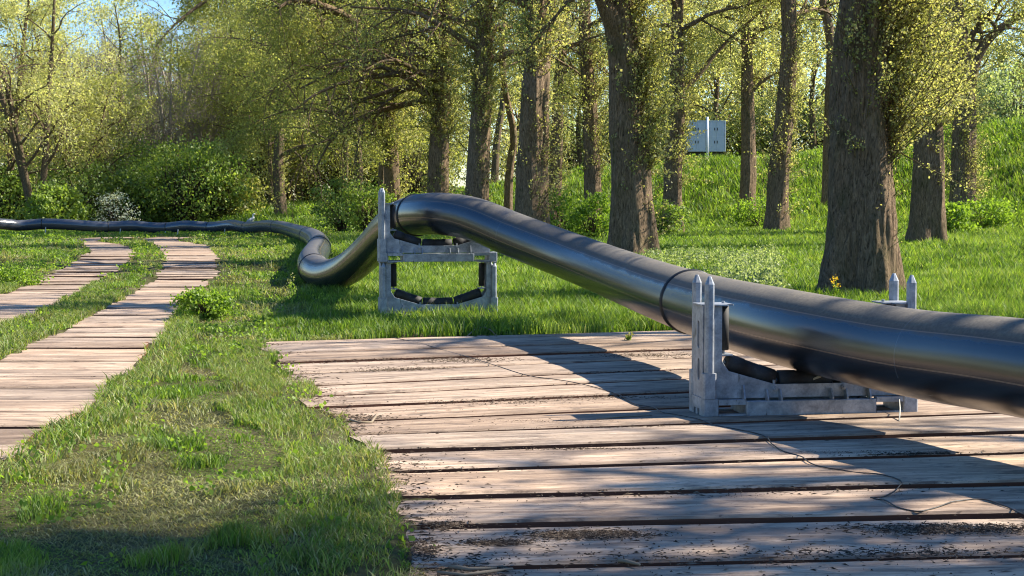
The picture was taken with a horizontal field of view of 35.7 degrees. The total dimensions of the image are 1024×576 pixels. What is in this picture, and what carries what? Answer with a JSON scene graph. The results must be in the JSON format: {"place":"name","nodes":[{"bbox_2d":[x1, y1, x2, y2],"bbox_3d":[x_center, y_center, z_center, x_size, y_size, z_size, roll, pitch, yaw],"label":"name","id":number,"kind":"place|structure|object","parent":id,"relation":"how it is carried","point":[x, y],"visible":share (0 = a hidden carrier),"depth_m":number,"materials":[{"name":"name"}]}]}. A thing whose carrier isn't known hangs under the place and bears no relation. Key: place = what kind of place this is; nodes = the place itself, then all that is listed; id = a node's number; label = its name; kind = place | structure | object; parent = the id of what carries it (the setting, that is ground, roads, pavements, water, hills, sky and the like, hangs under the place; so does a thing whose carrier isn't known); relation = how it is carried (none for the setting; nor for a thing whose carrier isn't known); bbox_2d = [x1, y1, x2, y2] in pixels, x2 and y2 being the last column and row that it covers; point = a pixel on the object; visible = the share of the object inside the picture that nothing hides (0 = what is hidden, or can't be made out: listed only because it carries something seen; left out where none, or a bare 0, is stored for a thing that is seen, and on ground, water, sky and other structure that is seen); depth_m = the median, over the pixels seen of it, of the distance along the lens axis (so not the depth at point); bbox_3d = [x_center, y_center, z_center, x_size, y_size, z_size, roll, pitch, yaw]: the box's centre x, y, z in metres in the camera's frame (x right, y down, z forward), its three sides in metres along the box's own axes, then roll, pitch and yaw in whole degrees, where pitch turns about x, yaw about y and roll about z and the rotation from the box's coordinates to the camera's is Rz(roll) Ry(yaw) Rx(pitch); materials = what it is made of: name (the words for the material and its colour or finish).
{"place":"outdoors","nodes":[
{"label":"outdoors","id":0,"kind":"place"},
{"bbox_2d":[0,114,1023,575],"bbox_3d":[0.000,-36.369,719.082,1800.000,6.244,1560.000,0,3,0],"label":"ground","id":1,"kind":"structure","parent":0,"point":[246,515],"depth_m":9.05,"materials":[{"name":"green plant"}]},
{"bbox_2d":[0,429,41,444],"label":"timber board","id":2,"kind":"object","parent":1,"relation":"on","point":[8,436],"visible":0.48,"depth_m":11.37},
{"bbox_2d":[0,260,53,285],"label":"weed bush","id":3,"kind":"object","parent":1,"relation":"on","point":[6,274],"visible":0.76,"depth_m":33.62,"materials":[{"name":"green plant"}]},
{"bbox_2d":[0,165,62,219],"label":"shrub","id":4,"kind":"object","parent":1,"relation":"on","point":[9,210],"visible":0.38,"depth_m":109.48,"materials":[{"name":"green plant"}]},
{"bbox_2d":[0,412,75,428],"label":"timber board","id":5,"kind":"object","parent":1,"relation":"on","point":[20,420],"visible":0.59,"depth_m":12.16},
{"bbox_2d":[0,154,78,219],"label":"shrub","id":6,"kind":"object","parent":1,"relation":"on","point":[17,193],"visible":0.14,"depth_m":111.50,"materials":[{"name":"green plant"}]},
{"bbox_2d":[0,0,94,211],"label":"pale tree","id":7,"kind":"object","parent":1,"relation":"on","point":[11,160],"visible":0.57,"depth_m":110.03,"materials":[{"name":"green plant"}]},
{"bbox_2d":[0,400,97,414],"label":"timber board","id":8,"kind":"object","parent":1,"relation":"on","point":[37,405],"visible":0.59,"depth_m":12.96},
{"bbox_2d":[0,388,104,399],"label":"timber board","id":9,"kind":"object","parent":1,"relation":"on","point":[46,393],"visible":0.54,"depth_m":13.86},
{"bbox_2d":[15,177,95,219],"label":"shrub","id":10,"kind":"object","parent":1,"relation":"on","point":[47,208],"visible":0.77,"depth_m":106.18,"materials":[{"name":"green plant"}]},
{"bbox_2d":[0,0,112,217],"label":"pale tree","id":11,"kind":"object","parent":1,"relation":"on","point":[49,106],"visible":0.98,"depth_m":106.69,"materials":[{"name":"green plant"}]},
{"bbox_2d":[0,377,130,388],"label":"timber board","id":12,"kind":"object","parent":1,"relation":"on","point":[45,382],"visible":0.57,"depth_m":14.70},
{"bbox_2d":[0,370,130,376],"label":"timber board","id":13,"kind":"object","parent":1,"relation":"on","point":[49,373],"visible":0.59,"depth_m":15.60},
{"bbox_2d":[0,362,135,369],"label":"timber board","id":14,"kind":"object","parent":1,"relation":"on","point":[62,365],"visible":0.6,"depth_m":16.47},
{"bbox_2d":[0,354,141,361],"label":"timber board","id":15,"kind":"object","parent":1,"relation":"on","point":[70,358],"visible":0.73,"depth_m":17.15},
{"bbox_2d":[0,0,154,197],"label":"pale tree","id":16,"kind":"object","parent":1,"relation":"on","point":[38,29],"visible":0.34,"depth_m":118.45,"materials":[{"name":"green plant"}]},
{"bbox_2d":[21,153,141,220],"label":"shrub","id":17,"kind":"object","parent":1,"relation":"on","point":[84,190],"visible":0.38,"depth_m":112.22,"materials":[{"name":"green plant"}]},
{"bbox_2d":[0,55,164,214],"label":"pale tree","id":18,"kind":"object","parent":1,"relation":"on","point":[90,131],"visible":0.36,"depth_m":114.78,"materials":[{"name":"green plant"}]},
{"bbox_2d":[19,349,145,356],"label":"timber board","id":19,"kind":"object","parent":1,"relation":"on","point":[84,351],"visible":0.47,"depth_m":18.08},
{"bbox_2d":[23,342,148,348],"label":"timber board","id":20,"kind":"object","parent":1,"relation":"on","point":[100,345],"visible":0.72,"depth_m":18.72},
{"bbox_2d":[36,338,156,343],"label":"timber board","id":21,"kind":"object","parent":1,"relation":"on","point":[52,340],"visible":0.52,"depth_m":19.64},
{"bbox_2d":[47,332,162,337],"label":"timber board","id":22,"kind":"object","parent":1,"relation":"on","point":[112,335],"visible":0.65,"depth_m":20.38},
{"bbox_2d":[58,132,167,219],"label":"shrub","id":23,"kind":"object","parent":1,"relation":"on","point":[120,151],"visible":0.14,"depth_m":120.88,"materials":[{"name":"green plant"}]},
{"bbox_2d":[88,188,140,220],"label":"blossoming shrub","id":24,"kind":"object","parent":1,"relation":"on","point":[116,210],"visible":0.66,"depth_m":107.73,"materials":[{"name":"white plant"}]},
{"bbox_2d":[63,327,166,332],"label":"timber board","id":25,"kind":"object","parent":1,"relation":"on","point":[108,330],"visible":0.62,"depth_m":21.31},
{"bbox_2d":[66,323,163,328],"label":"timber board","id":26,"kind":"object","parent":1,"relation":"on","point":[112,325],"visible":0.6,"depth_m":22.12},
{"bbox_2d":[0,238,233,487],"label":"soil edge","id":27,"kind":"object","parent":1,"relation":"on","point":[218,268],"visible":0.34,"depth_m":12.01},
{"bbox_2d":[46,0,189,169],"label":"pale tree","id":28,"kind":"object","parent":1,"relation":"on","point":[119,28],"visible":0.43,"depth_m":127.49,"materials":[{"name":"green plant"}]},
{"bbox_2d":[0,26,253,177],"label":"bare wood","id":29,"kind":"object","parent":1,"relation":"on","point":[136,72],"visible":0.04,"depth_m":151.77,"materials":[{"name":"green plant"}]},
{"bbox_2d":[78,8,177,170],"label":"bare tree","id":30,"kind":"object","parent":1,"relation":"on","point":[131,80],"visible":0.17,"depth_m":138.00,"materials":[{"name":"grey plant"}]},
{"bbox_2d":[87,160,189,222],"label":"shrub","id":31,"kind":"object","parent":1,"relation":"on","point":[121,175],"visible":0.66,"depth_m":112.82,"materials":[{"name":"green plant"}]},
{"bbox_2d":[100,134,198,221],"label":"shrub","id":32,"kind":"object","parent":1,"relation":"on","point":[143,156],"visible":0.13,"depth_m":118.24,"materials":[{"name":"green plant"}]},
{"bbox_2d":[89,0,224,173],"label":"bare tree","id":33,"kind":"object","parent":1,"relation":"on","point":[147,76],"visible":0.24,"depth_m":131.75,"materials":[{"name":"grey plant"}]},
{"bbox_2d":[129,13,222,178],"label":"bare tree","id":34,"kind":"object","parent":1,"relation":"on","point":[160,101],"visible":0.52,"depth_m":122.80,"materials":[{"name":"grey plant"}]},
{"bbox_2d":[116,133,253,222],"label":"shrub","id":35,"kind":"object","parent":1,"relation":"on","point":[187,210],"visible":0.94,"depth_m":111.85,"materials":[{"name":"green plant"}]},
{"bbox_2d":[138,11,237,172],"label":"bare tree","id":36,"kind":"object","parent":1,"relation":"on","point":[213,138],"visible":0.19,"depth_m":135.22,"materials":[{"name":"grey plant"}]},
{"bbox_2d":[165,285,239,320],"bbox_3d":[-4.587,0.226,23.605,1.120,0.581,0.977,0,3,0],"label":"weed bush","id":37,"kind":"object","parent":1,"relation":"on","point":[219,308],"visible":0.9,"depth_m":23.44,"materials":[{"name":"green plant"}]},
{"bbox_2d":[148,16,262,187],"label":"bare tree","id":38,"kind":"object","parent":1,"relation":"on","point":[200,131],"visible":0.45,"depth_m":125.79,"materials":[{"name":"green plant"}]},
{"bbox_2d":[155,133,268,220],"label":"shrub","id":39,"kind":"object","parent":1,"relation":"on","point":[218,211],"visible":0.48,"depth_m":114.31,"materials":[{"name":"green plant"}]},
{"bbox_2d":[150,0,293,170],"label":"tree","id":40,"kind":"object","parent":1,"relation":"on","point":[192,45],"visible":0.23,"depth_m":125.47,"materials":[{"name":"green plant"}]},
{"bbox_2d":[199,168,271,215],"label":"shrub","id":41,"kind":"object","parent":1,"relation":"on","point":[259,189],"visible":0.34,"depth_m":116.51,"materials":[{"name":"green plant"}]},
{"bbox_2d":[167,1,329,205],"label":"tree","id":42,"kind":"object","parent":1,"relation":"on","point":[270,170],"visible":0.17,"depth_m":121.06,"materials":[{"name":"green plant"}]},
{"bbox_2d":[186,0,374,214],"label":"tree","id":43,"kind":"object","parent":1,"relation":"on","point":[278,177],"visible":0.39,"depth_m":110.78,"materials":[{"name":"green plant"}]},
{"bbox_2d":[224,130,339,202],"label":"bank shrub","id":44,"kind":"object","parent":1,"relation":"on","point":[264,185],"visible":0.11,"depth_m":129.01,"materials":[{"name":"green plant"}]},
{"bbox_2d":[217,9,366,200],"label":"tree","id":45,"kind":"object","parent":1,"relation":"on","point":[300,176],"visible":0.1,"depth_m":125.61,"materials":[{"name":"green plant"}]},
{"bbox_2d":[246,114,352,201],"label":"bank shrub","id":46,"kind":"object","parent":1,"relation":"on","point":[311,177],"visible":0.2,"depth_m":126.47,"materials":[{"name":"green plant"}]},
{"bbox_2d":[106,0,498,220],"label":"poplar tree","id":47,"kind":"object","parent":1,"relation":"on","point":[280,27],"visible":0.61,"depth_m":87.14,"materials":[{"name":"green plant"}]},
{"bbox_2d":[154,1,493,199],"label":"olive wood","id":48,"kind":"object","parent":1,"relation":"on","point":[460,157],"visible":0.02,"depth_m":144.39,"materials":[{"name":"green plant"}]},
{"bbox_2d":[239,342,416,575],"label":"soil edge","id":49,"kind":"object","parent":1,"relation":"on","point":[362,570],"visible":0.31,"depth_m":8.31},
{"bbox_2d":[285,113,373,199],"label":"bank shrub","id":50,"kind":"object","parent":1,"relation":"on","point":[330,175],"visible":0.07,"depth_m":124.86,"materials":[{"name":"green plant"}]},
{"bbox_2d":[302,173,373,232],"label":"bush","id":51,"kind":"object","parent":1,"relation":"on","point":[334,220],"visible":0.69,"depth_m":91.62,"materials":[{"name":"green plant"}]},
{"bbox_2d":[241,1,468,221],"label":"tree","id":52,"kind":"object","parent":1,"relation":"on","point":[361,170],"visible":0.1,"depth_m":99.61,"materials":[{"name":"green plant"}]},
{"bbox_2d":[333,176,396,231],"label":"bush","id":53,"kind":"object","parent":1,"relation":"on","point":[366,219],"visible":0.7,"depth_m":87.62,"materials":[{"name":"green plant"}]},
{"bbox_2d":[308,106,429,197],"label":"bank shrub","id":54,"kind":"object","parent":1,"relation":"on","point":[368,178],"visible":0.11,"depth_m":123.13,"materials":[{"name":"green plant"}]},
{"bbox_2d":[254,0,526,211],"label":"poplar tree","id":55,"kind":"object","parent":1,"relation":"on","point":[435,99],"visible":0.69,"depth_m":82.91,"materials":[{"name":"green plant"}]},
{"bbox_2d":[309,0,473,212],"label":"poplar tree","id":56,"kind":"object","parent":1,"relation":"on","point":[381,171],"visible":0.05,"depth_m":93.82,"materials":[{"name":"green plant"}]},
{"bbox_2d":[351,125,466,194],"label":"bank shrub","id":57,"kind":"object","parent":1,"relation":"on","point":[412,171],"visible":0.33,"depth_m":121.25,"materials":[{"name":"green plant"}]},
{"bbox_2d":[378,261,497,316],"bbox_3d":[-1.111,0.031,23.814,1.760,0.885,0.420,0,3,-10],"label":"roller stand","id":58,"kind":"object","parent":1,"relation":"on","point":[388,300],"visible":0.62,"depth_m":23.73,"materials":[{"name":"metal"}]},
{"bbox_2d":[377,188,496,261],"bbox_3d":[-1.121,-0.944,23.766,1.760,1.087,0.420,0,3,-10],"label":"roller stand","id":59,"kind":"object","parent":58,"relation":"on","point":[405,247],"visible":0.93,"depth_m":23.61,"materials":[{"name":"metal"}]},
{"bbox_2d":[263,330,678,345],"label":"timber board","id":60,"kind":"object","parent":1,"relation":"on","point":[449,338],"visible":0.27,"depth_m":19.90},
{"bbox_2d":[257,333,691,353],"bbox_3d":[1.680,0.669,20.005,9.820,0.118,0.944,-1,3,-21],"label":"timber board","id":61,"kind":"object","parent":1,"relation":"on","point":[408,345],"visible":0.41,"depth_m":19.08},
{"bbox_2d":[276,340,691,363],"bbox_3d":[1.838,0.724,18.926,9.541,0.118,1.026,-1,3,-21],"label":"timber board","id":62,"kind":"object","parent":1,"relation":"on","point":[411,354],"visible":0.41,"depth_m":17.93,"materials":[{"name":"wood"}]},
{"bbox_2d":[289,0,688,200],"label":"poplar tree","id":63,"kind":"object","parent":1,"relation":"on","point":[483,87],"visible":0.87,"depth_m":71.29,"materials":[{"name":"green plant"}]},
{"bbox_2d":[299,379,688,409],"bbox_3d":[2.267,0.926,14.864,8.713,0.120,1.234,-1,3,-21],"label":"timber board","id":64,"kind":"object","parent":1,"relation":"on","point":[576,391],"visible":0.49,"depth_m":13.82,"materials":[{"name":"wood"}]},
{"bbox_2d":[413,4,580,209],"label":"poplar tree","id":65,"kind":"object","parent":1,"relation":"on","point":[509,173],"visible":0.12,"depth_m":89.50,"materials":[{"name":"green plant"}]},
{"bbox_2d":[410,0,598,223],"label":"poplar tree","id":66,"kind":"object","parent":1,"relation":"on","point":[533,190],"visible":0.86,"depth_m":57.36,"materials":[{"name":"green plant"}]},
{"bbox_2d":[459,0,555,183],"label":"poplar tree","id":67,"kind":"object","parent":1,"relation":"on","point":[495,160],"visible":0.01,"depth_m":111.44,"materials":[{"name":"brown plant"}]},
{"bbox_2d":[0,193,1023,417],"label":"pipeline","id":68,"kind":"object","parent":1,"relation":"on","point":[973,361],"visible":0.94,"depth_m":13.14,"materials":[{"name":"black plastic"}]},
{"bbox_2d":[0,114,1023,573],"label":"weeds","id":69,"kind":"object","parent":1,"relation":"on","point":[44,234],"visible":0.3,"depth_m":32.58,"materials":[{"name":"green plant"}]},
{"bbox_2d":[278,350,746,373],"bbox_3d":[1.942,0.786,17.848,9.336,0.119,1.031,-1,3,-22],"label":"timber board","id":70,"kind":"object","parent":1,"relation":"on","point":[335,367],"visible":0.41,"depth_m":16.79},
{"bbox_2d":[84,343,1023,575],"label":"bark debris","id":71,"kind":"object","parent":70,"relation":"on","point":[604,534],"visible":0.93,"depth_m":7.92,"materials":[{"name":"wood"}]},
{"bbox_2d":[281,356,775,385],"bbox_3d":[2.070,0.831,16.796,9.355,0.116,0.990,-1,3,-23],"label":"timber board","id":72,"kind":"object","parent":1,"relation":"on","point":[396,376],"visible":0.46,"depth_m":15.72,"materials":[{"name":"wood"}]},
{"bbox_2d":[467,0,608,225],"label":"poplar tree","id":73,"kind":"object","parent":1,"relation":"on","point":[559,162],"visible":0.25,"depth_m":83.46,"materials":[{"name":"green plant"}]},
{"bbox_2d":[303,365,793,396],"bbox_3d":[2.174,0.879,15.828,8.869,0.116,0.692,-1,3,-23],"label":"timber board","id":74,"kind":"object","parent":1,"relation":"on","point":[448,385],"visible":0.32,"depth_m":14.74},
{"bbox_2d":[438,0,696,254],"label":"poplar tree","id":75,"kind":"object","parent":1,"relation":"on","point":[635,74],"visible":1,"depth_m":43.44,"materials":[{"name":"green plant"}]},
{"bbox_2d":[548,188,594,232],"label":"bush","id":76,"kind":"object","parent":1,"relation":"on","point":[560,223],"visible":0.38,"depth_m":65.53,"materials":[{"name":"green plant"}]},
{"bbox_2d":[560,190,610,237],"bbox_3d":[3.032,-2.808,61.957,2.362,2.053,2.100,0,3,0],"label":"bush","id":77,"kind":"object","parent":1,"relation":"on","point":[590,229],"visible":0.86,"depth_m":61.66,"materials":[{"name":"green plant"}]},
{"bbox_2d":[318,393,873,421],"bbox_3d":[2.485,0.979,13.829,8.303,0.117,1.051,-1,3,-18],"label":"timber board","id":78,"kind":"object","parent":1,"relation":"on","point":[511,408],"visible":0.42,"depth_m":12.90,"materials":[{"name":"wood"}]},
{"bbox_2d":[504,0,713,231],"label":"poplar tree","id":79,"kind":"object","parent":1,"relation":"on","point":[591,140],"visible":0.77,"depth_m":71.48,"materials":[{"name":"green plant"}]},
{"bbox_2d":[341,399,997,435],"bbox_3d":[2.463,1.029,12.755,7.758,0.119,1.082,-1,3,-16],"label":"timber board","id":80,"kind":"object","parent":1,"relation":"on","point":[451,425],"visible":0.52,"depth_m":12.14,"materials":[{"name":"wood"}]},
{"bbox_2d":[689,273,917,416],"bbox_3d":[2.313,0.438,12.619,1.760,1.087,0.420,0,3,-10],"label":"roller stand","id":81,"kind":"object","parent":80,"relation":"on","point":[742,386],"visible":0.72,"depth_m":12.46,"materials":[{"name":"metal"}]},
{"bbox_2d":[653,197,694,234],"bbox_3d":[5.881,-2.821,63.974,2.936,1.780,2.178,-1,3,-22],"label":"bush","id":82,"kind":"object","parent":1,"relation":"on","point":[676,213],"visible":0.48,"depth_m":63.83,"materials":[{"name":"green plant"}]},
{"bbox_2d":[550,0,812,230],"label":"poplar tree","id":83,"kind":"object","parent":1,"relation":"on","point":[678,119],"visible":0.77,"depth_m":67.40,"materials":[{"name":"green plant"}]},
{"bbox_2d":[349,414,1023,453],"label":"timber board","id":84,"kind":"object","parent":1,"relation":"on","point":[967,425],"visible":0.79,"depth_m":11.33,"materials":[{"name":"wood"}]},
{"bbox_2d":[365,434,1023,472],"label":"timber board","id":85,"kind":"object","parent":1,"relation":"on","point":[979,445],"visible":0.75,"depth_m":10.43,"materials":[{"name":"wood"}]},
{"bbox_2d":[379,454,1023,499],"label":"timber board","id":86,"kind":"object","parent":1,"relation":"on","point":[966,471],"visible":0.8,"depth_m":9.45,"materials":[{"name":"wood"}]},
{"bbox_2d":[684,120,725,156],"bbox_3d":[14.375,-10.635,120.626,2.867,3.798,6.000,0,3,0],"label":"sign","id":87,"kind":"object","parent":1,"relation":"on","point":[717,138],"visible":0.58,"depth_m":117.62,"materials":[{"name":"metal"}]},
{"bbox_2d":[388,486,1023,529],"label":"timber board","id":88,"kind":"object","parent":1,"relation":"on","point":[762,507],"visible":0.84,"depth_m":8.50,"materials":[{"name":"wood"}]},
{"bbox_2d":[392,337,1023,514],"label":"cable","id":89,"kind":"object","parent":88,"relation":"on","point":[876,498],"visible":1,"depth_m":9.80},
{"bbox_2d":[406,518,1023,569],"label":"timber board","id":90,"kind":"object","parent":1,"relation":"on","point":[767,537],"visible":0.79,"depth_m":7.64,"materials":[{"name":"wood"}]},
{"bbox_2d":[408,558,1023,575],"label":"timber board","id":91,"kind":"object","parent":1,"relation":"on","point":[968,567],"visible":0.93,"depth_m":7.09,"materials":[{"name":"wood"}]},
{"bbox_2d":[640,242,795,287],"bbox_3d":[4.204,-0.435,34.034,4.741,0.852,14.721,0,3,4],"label":"cow parsley","id":92,"kind":"object","parent":1,"relation":"on","point":[765,273],"visible":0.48,"depth_m":35.44,"materials":[{"name":"green plant"}]},
{"bbox_2d":[449,0,1023,181],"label":"wood","id":93,"kind":"object","parent":1,"relation":"on","point":[717,109],"visible":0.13,"depth_m":130.44,"materials":[{"name":"green plant"}]},
{"bbox_2d":[650,0,834,215],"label":"poplar tree","id":94,"kind":"object","parent":1,"relation":"on","point":[750,85],"visible":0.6,"depth_m":81.46,"materials":[{"name":"green plant"}]},
{"bbox_2d":[676,0,838,230],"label":"poplar tree","id":95,"kind":"object","parent":1,"relation":"on","point":[780,164],"visible":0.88,"depth_m":65.52,"materials":[{"name":"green plant"}]},
{"bbox_2d":[727,192,792,227],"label":"bush","id":96,"kind":"object","parent":1,"relation":"on","point":[752,218],"visible":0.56,"depth_m":71.84,"materials":[{"name":"green plant"}]},
{"bbox_2d":[723,89,822,155],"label":"crest shrub","id":97,"kind":"object","parent":1,"relation":"on","point":[764,145],"visible":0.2,"depth_m":132.56,"materials":[{"name":"green plant"}]},
{"bbox_2d":[720,0,836,205],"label":"poplar tree","id":98,"kind":"object","parent":1,"relation":"on","point":[826,18],"visible":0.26,"depth_m":77.48,"materials":[{"name":"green plant"}]},
{"bbox_2d":[767,79,824,151],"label":"crest shrub","id":99,"kind":"object","parent":1,"relation":"on","point":[799,126],"visible":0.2,"depth_m":128.86,"materials":[{"name":"green plant"}]},
{"bbox_2d":[812,0,1016,293],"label":"poplar tree","id":100,"kind":"object","parent":1,"relation":"on","point":[873,122],"visible":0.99,"depth_m":29.47,"materials":[{"name":"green plant"}]},
{"bbox_2d":[892,0,993,243],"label":"poplar tree","id":101,"kind":"object","parent":1,"relation":"on","point":[927,216],"visible":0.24,"depth_m":47.31,"materials":[{"name":"green plant"}]},
{"bbox_2d":[945,201,981,233],"bbox_3d":[15.464,-2.388,55.947,2.010,1.380,1.841,0,3,0],"label":"bush","id":102,"kind":"object","parent":1,"relation":"on","point":[953,209],"visible":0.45,"depth_m":55.60,"materials":[{"name":"green plant"}]},
{"bbox_2d":[934,0,1023,224],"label":"poplar tree","id":103,"kind":"object","parent":1,"relation":"on","point":[964,155],"visible":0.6,"depth_m":61.48,"materials":[{"name":"green plant"}]},
{"bbox_2d":[952,195,1023,229],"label":"bush","id":104,"kind":"object","parent":1,"relation":"on","point":[999,212],"visible":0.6,"depth_m":59.52,"materials":[{"name":"green plant"}]},
{"bbox_2d":[975,53,1023,124],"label":"crest shrub","id":105,"kind":"object","parent":1,"relation":"on","point":[1007,111],"visible":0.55,"depth_m":102.97,"materials":[{"name":"green plant"}]},
{"bbox_2d":[0,0,1023,198],"label":"sky","id":106,"kind":"structure","parent":0,"point":[153,4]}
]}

